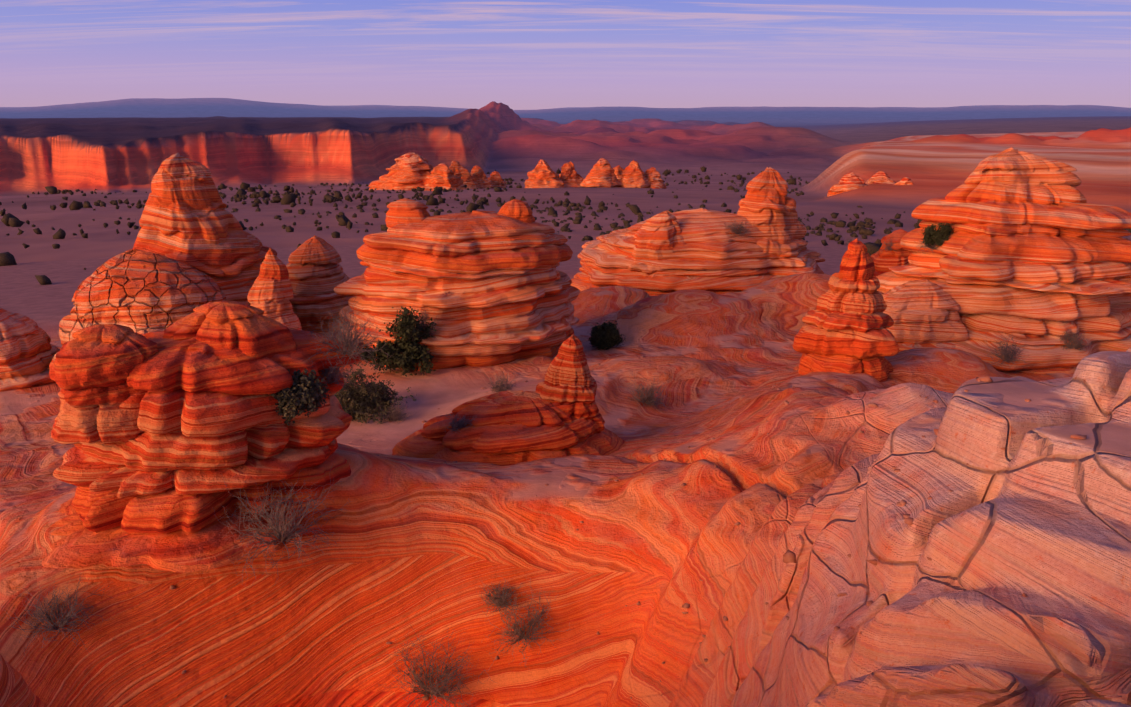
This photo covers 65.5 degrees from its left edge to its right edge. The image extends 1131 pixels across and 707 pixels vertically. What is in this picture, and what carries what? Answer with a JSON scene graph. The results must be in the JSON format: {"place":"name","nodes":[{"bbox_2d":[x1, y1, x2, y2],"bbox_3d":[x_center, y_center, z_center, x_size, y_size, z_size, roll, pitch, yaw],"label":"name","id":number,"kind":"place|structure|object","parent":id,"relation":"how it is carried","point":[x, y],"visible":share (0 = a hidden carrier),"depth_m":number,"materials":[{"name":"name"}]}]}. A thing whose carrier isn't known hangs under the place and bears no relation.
{"place":"outdoors","nodes":[
{"label":"outdoors","id":0,"kind":"place"},
{"bbox_2d":[0,241,1130,706],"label":"terrain","id":1,"kind":"structure","parent":0,"point":[428,549],"depth_m":17.58,"materials":[{"name":"stone"}]},
{"bbox_2d":[0,308,59,391],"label":"butte","id":2,"kind":"object","parent":1,"relation":"on","point":[28,351],"visible":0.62,"depth_m":31.80,"materials":[{"name":"stone"}]},
{"bbox_2d":[4,568,113,654],"bbox_3d":[-9.498,4.948,16.447,1.890,1.417,1.812,-6,16,-20],"label":"dry shrub","id":3,"kind":"object","parent":1,"relation":"on","point":[47,619],"visible":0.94,"depth_m":16.52,"materials":[{"name":"brown plant"}]},
{"bbox_2d":[49,248,225,370],"bbox_3d":[-15.606,-1.388,33.316,8.897,5.269,7.321,0,16,1],"label":"cracked rock dome","id":4,"kind":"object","parent":1,"relation":"on","point":[138,291],"visible":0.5,"depth_m":31.61,"materials":[{"name":"orange stone"}]},
{"bbox_2d":[41,329,360,572],"bbox_3d":[-7.501,1.449,18.455,6.866,3.872,5.556,0,16,1],"label":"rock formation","id":5,"kind":"object","parent":1,"relation":"on","point":[155,493],"visible":0.73,"depth_m":17.11,"materials":[{"name":"red stone"}]},
{"bbox_2d":[51,324,158,443],"bbox_3d":[-9.110,0.475,17.375,2.130,2.107,1.982,-11,19,-35],"label":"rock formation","id":6,"kind":"object","parent":5,"relation":"attached to","point":[94,365],"visible":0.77,"depth_m":16.80,"materials":[{"name":"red stone"}]},
{"bbox_2d":[163,301,297,447],"bbox_3d":[-6.984,0.333,18.603,3.446,2.925,2.406,0,16,1],"label":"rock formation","id":7,"kind":"object","parent":5,"relation":"attached to","point":[249,330],"visible":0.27,"depth_m":17.84,"materials":[{"name":"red stone"}]},
{"bbox_2d":[265,368,330,425],"bbox_3d":[-5.465,0.836,17.886,1.346,1.120,1.493,0,16,1],"label":"green shrub","id":8,"kind":"object","parent":5,"relation":"on","point":[301,394],"visible":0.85,"depth_m":17.64,"materials":[{"name":"green plant"}]},
{"bbox_2d":[317,352,354,389],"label":"dry shrub","id":9,"kind":"object","parent":5,"relation":"on","point":[331,377],"visible":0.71,"depth_m":18.81,"materials":[{"name":"brown plant"}]},
{"bbox_2d":[305,293,394,378],"bbox_3d":[-4.760,-0.431,18.857,2.025,1.870,2.241,-4,16,-14],"label":"dry shrub","id":10,"kind":"object","parent":5,"relation":"on","point":[346,336],"visible":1,"depth_m":18.69,"materials":[{"name":"brown plant"}]},
{"bbox_2d":[133,152,276,304],"bbox_3d":[-15.809,-3.751,36.168,10.961,8.834,9.118,0,16,1],"label":"rock formation","id":11,"kind":"object","parent":1,"relation":"on","point":[187,218],"visible":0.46,"depth_m":34.46,"materials":[{"name":"stone"}]},
{"bbox_2d":[247,247,301,329],"bbox_3d":[-11.022,-1.464,33.295,3.340,5.186,2.860,0,16,1],"label":"rock formation","id":12,"kind":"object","parent":1,"relation":"on","point":[270,293],"depth_m":32.52,"materials":[{"name":"stone"}]},
{"bbox_2d":[213,461,348,585],"bbox_3d":[-5.664,3.297,17.287,2.414,2.204,2.772,14,21,41],"label":"dry shrub","id":13,"kind":"object","parent":1,"relation":"on","point":[280,527],"visible":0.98,"depth_m":17.22,"materials":[{"name":"brown plant"}]},
{"bbox_2d":[286,235,353,331],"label":"rock formation","id":14,"kind":"object","parent":1,"relation":"on","point":[317,275],"visible":0.58,"depth_m":40.54,"materials":[{"name":"stone"}]},
{"bbox_2d":[334,362,416,425],"bbox_3d":[-6.410,1.634,28.140,3.302,2.496,3.241,0,16,1],"label":"green shrub","id":15,"kind":"object","parent":1,"relation":"on","point":[363,400],"visible":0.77,"depth_m":27.65,"materials":[{"name":"green plant"}]},
{"bbox_2d":[379,401,411,423],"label":"dry shrub","id":16,"kind":"object","parent":1,"relation":"on","point":[394,415],"visible":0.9,"depth_m":27.27,"materials":[{"name":"brown plant"}]},
{"bbox_2d":[357,306,437,376],"bbox_3d":[-6.231,-0.566,32.908,3.233,3.045,3.304,0,16,1],"label":"juniper shrub","id":17,"kind":"object","parent":1,"relation":"on","point":[408,354],"visible":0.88,"depth_m":32.10,"materials":[{"name":"green plant"}]},
{"bbox_2d":[371,627,500,706],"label":"dry shrub","id":18,"kind":"object","parent":1,"relation":"on","point":[431,690],"visible":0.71,"depth_m":17.67,"materials":[{"name":"brown plant"}]},
{"bbox_2d":[334,210,579,370],"bbox_3d":[-4.058,-2.323,35.700,11.229,6.891,8.407,0,16,1],"label":"butte","id":19,"kind":"object","parent":1,"relation":"on","point":[499,289],"visible":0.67,"depth_m":33.22,"materials":[{"name":"stone"}]},
{"bbox_2d":[385,198,429,228],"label":"rock formation","id":20,"kind":"object","parent":19,"relation":"on","point":[405,211],"visible":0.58,"depth_m":34.01,"materials":[{"name":"stone"}]},
{"bbox_2d":[391,304,453,340],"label":"dry shrub","id":21,"kind":"object","parent":19,"relation":"on","point":[424,317],"visible":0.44,"depth_m":32.44,"materials":[{"name":"brown plant"}]},
{"bbox_2d":[497,199,534,222],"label":"dome","id":22,"kind":"structure","parent":19,"relation":"on","point":[517,209],"depth_m":34.62,"materials":[{"name":"stone"}]},
{"bbox_2d":[484,368,516,393],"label":"dry shrub","id":23,"kind":"object","parent":1,"relation":"on","point":[500,386],"visible":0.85,"depth_m":28.00,"materials":[{"name":"brown plant"}]},
{"bbox_2d":[476,576,526,615],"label":"dry shrub","id":24,"kind":"object","parent":1,"relation":"on","point":[501,600],"visible":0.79,"depth_m":18.13,"materials":[{"name":"brown plant"}]},
{"bbox_2d":[392,390,625,465],"bbox_3d":[-1.359,2.196,23.120,8.937,2.535,5.848,0,16,1],"label":"rock formation","id":25,"kind":"object","parent":1,"relation":"on","point":[512,427],"visible":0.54,"depth_m":22.17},
{"bbox_2d":[445,412,475,432],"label":"dry shrub","id":26,"kind":"object","parent":25,"relation":"on","point":[459,423],"visible":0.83,"depth_m":22.06,"materials":[{"name":"brown plant"}]},
{"bbox_2d":[535,334,613,440],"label":"rock spire","id":27,"kind":"structure","parent":25,"relation":"on","point":[568,385],"depth_m":22.61,"materials":[{"name":"orange stone"}]},
{"bbox_2d":[478,578,574,665],"bbox_3d":[-0.791,5.357,17.967,2.013,1.708,1.876,0,16,1],"label":"dry shrub","id":28,"kind":"object","parent":1,"relation":"on","point":[517,631],"visible":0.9,"depth_m":17.85,"materials":[{"name":"brown plant"}]},
{"bbox_2d":[29,349,1118,705],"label":"pebbles","id":29,"kind":"object","parent":1,"relation":"on","point":[789,555],"visible":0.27,"depth_m":14.07,"materials":[{"name":"stone"}]},
{"bbox_2d":[586,320,625,349],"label":"juniper shrub","id":30,"kind":"object","parent":1,"relation":"on","point":[606,336],"visible":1,"depth_m":37.35,"materials":[{"name":"green plant"}]},
{"bbox_2d":[615,366,672,408],"bbox_3d":[2.568,1.199,28.286,1.941,1.833,1.687,6,17,22],"label":"dry shrub","id":31,"kind":"object","parent":1,"relation":"on","point":[644,398],"visible":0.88,"depth_m":28.15,"materials":[{"name":"brown plant"}]},
{"bbox_2d":[570,208,827,295],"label":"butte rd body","id":32,"kind":"object","parent":1,"relation":"on","point":[714,255],"visible":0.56,"depth_m":51.95,"materials":[{"name":"stone"}]},
{"bbox_2d":[629,210,686,290],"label":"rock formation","id":33,"kind":"object","parent":32,"relation":"on","point":[658,236],"visible":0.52,"depth_m":51.67,"materials":[{"name":"stone"}]},
{"bbox_2d":[721,216,753,236],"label":"dry shrub","id":34,"kind":"object","parent":32,"relation":"on","point":[737,231],"visible":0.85,"depth_m":51.99,"materials":[{"name":"brown plant"}]},
{"bbox_2d":[737,167,806,258],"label":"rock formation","id":35,"kind":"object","parent":32,"relation":"on","point":[767,205],"depth_m":52.70,"materials":[{"name":"stone"}]},
{"bbox_2d":[792,238,898,381],"bbox_3d":[9.412,-1.234,29.341,4.953,5.265,4.681,0,16,1],"label":"rock formation","id":36,"kind":"object","parent":1,"relation":"on","point":[847,321],"visible":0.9,"depth_m":28.43,"materials":[{"name":"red stone"}]},
{"bbox_2d":[871,229,912,276],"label":"butte","id":37,"kind":"object","parent":1,"relation":"on","point":[884,260],"visible":0.25,"depth_m":56.70,"materials":[{"name":"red stone"}]},
{"bbox_2d":[878,238,899,252],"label":"dry shrub","id":38,"kind":"object","parent":37,"relation":"on","point":[890,247],"visible":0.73,"depth_m":56.48,"materials":[{"name":"brown plant"}]},
{"bbox_2d":[876,147,1130,373],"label":"butte","id":39,"kind":"object","parent":1,"relation":"on","point":[1035,249],"visible":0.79,"depth_m":35.15,"materials":[{"name":"stone"}]},
{"bbox_2d":[914,232,945,256],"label":"dry shrub","id":40,"kind":"object","parent":39,"relation":"on","point":[932,246],"visible":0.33,"depth_m":37.33,"materials":[{"name":"brown plant"}]},
{"bbox_2d":[921,222,953,245],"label":"juniper shrub","id":41,"kind":"object","parent":39,"relation":"on","point":[943,232],"visible":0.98,"depth_m":36.82,"materials":[{"name":"green plant"}]},
{"bbox_2d":[1058,327,1085,347],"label":"dry shrub","id":42,"kind":"object","parent":39,"relation":"on","point":[1066,337],"visible":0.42,"depth_m":33.53,"materials":[{"name":"brown plant"}]},
{"bbox_2d":[1056,332,1092,352],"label":"dry shrub","id":43,"kind":"object","parent":39,"relation":"on","point":[1076,346],"visible":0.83,"depth_m":33.26,"materials":[{"name":"brown plant"}]},
{"bbox_2d":[981,330,1032,373],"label":"dry shrub","id":44,"kind":"object","parent":1,"relation":"on","point":[1009,353],"visible":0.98,"depth_m":32.67,"materials":[{"name":"brown plant"}]},
{"bbox_2d":[0,98,1130,263],"bbox_3d":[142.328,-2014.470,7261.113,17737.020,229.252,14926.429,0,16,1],"label":"terrain","id":45,"kind":"structure","parent":0,"point":[126,147],"depth_m":862.63,"materials":[{"name":"orange stone"}]},
{"bbox_2d":[368,152,433,189],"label":"rock formation","id":46,"kind":"object","parent":45,"relation":"on","point":[410,171],"visible":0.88,"depth_m":447.10,"materials":[{"name":"stone"}]},
{"bbox_2d":[421,163,465,190],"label":"rock formation","id":47,"kind":"object","parent":45,"relation":"on","point":[442,175],"visible":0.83,"depth_m":439.20,"materials":[{"name":"stone"}]},
{"bbox_2d":[448,160,479,188],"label":"rock formation","id":48,"kind":"object","parent":45,"relation":"on","point":[458,169],"visible":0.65,"depth_m":465.54,"materials":[{"name":"stone"}]},
{"bbox_2d":[470,165,493,188],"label":"rock formation","id":49,"kind":"object","parent":45,"relation":"on","point":[479,177],"visible":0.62,"depth_m":476.03,"materials":[{"name":"stone"}]},
{"bbox_2d":[488,171,505,187],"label":"rock formation","id":50,"kind":"object","parent":45,"relation":"on","point":[496,179],"visible":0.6,"depth_m":487.53,"materials":[{"name":"stone"}]},
{"bbox_2d":[524,159,563,187],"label":"rock formation","id":51,"kind":"object","parent":45,"relation":"on","point":[541,174],"visible":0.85,"depth_m":457.78,"materials":[{"name":"stone"}]},
{"bbox_2d":[0,166,1130,284],"bbox_3d":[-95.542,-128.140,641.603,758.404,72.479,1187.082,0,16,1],"label":"desert shrubs","id":52,"kind":"object","parent":45,"relation":"on","point":[11,220],"visible":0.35,"depth_m":192.00,"materials":[{"name":"green plant"}]},
{"bbox_2d":[559,161,583,186],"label":"rock formation","id":53,"kind":"object","parent":45,"relation":"on","point":[569,176],"visible":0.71,"depth_m":468.03,"materials":[{"name":"stone"}]},
{"bbox_2d":[580,158,620,187],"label":"rock formation","id":54,"kind":"object","parent":45,"relation":"on","point":[601,173],"visible":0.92,"depth_m":456.36,"materials":[{"name":"stone"}]},
{"bbox_2d":[613,165,624,180],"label":"rock formation","id":55,"kind":"object","parent":45,"relation":"on","point":[619,169],"visible":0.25,"depth_m":487.58,"materials":[{"name":"stone"}]},
{"bbox_2d":[615,160,650,187],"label":"rock formation","id":56,"kind":"object","parent":45,"relation":"on","point":[633,174],"visible":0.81,"depth_m":461.28,"materials":[{"name":"stone"}]},
{"bbox_2d":[645,167,666,188],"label":"rock formation","id":57,"kind":"object","parent":45,"relation":"on","point":[652,175],"visible":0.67,"depth_m":466.48,"materials":[{"name":"stone"}]},
{"bbox_2d":[827,172,868,196],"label":"rock formation","id":58,"kind":"object","parent":45,"relation":"on","point":[849,181],"visible":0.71,"depth_m":307.16,"materials":[{"name":"stone"}]},
{"bbox_2d":[865,171,895,183],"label":"rock formation","id":59,"kind":"object","parent":45,"relation":"on","point":[880,177],"visible":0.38,"depth_m":317.61,"materials":[{"name":"stone"}]},
{"bbox_2d":[894,177,913,184],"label":"rock formation","id":60,"kind":"object","parent":45,"relation":"on","point":[905,181],"visible":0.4,"depth_m":306.88,"materials":[{"name":"stone"}]},
{"bbox_2d":[0,0,1130,109],"label":"sky","id":61,"kind":"structure","parent":0,"point":[469,54],"materials":[{"name":"purple"}]},
{"bbox_2d":[882,279,968,351],"bbox_3d":[14.631,-1.236,36.264,7.230,3.835,5.523,0,16,1],"label":"rock formation","id":62,"kind":"object","parent":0,"point":[923,313],"visible":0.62,"depth_m":34.55,"materials":[{"name":"orange stone"}]}
]}

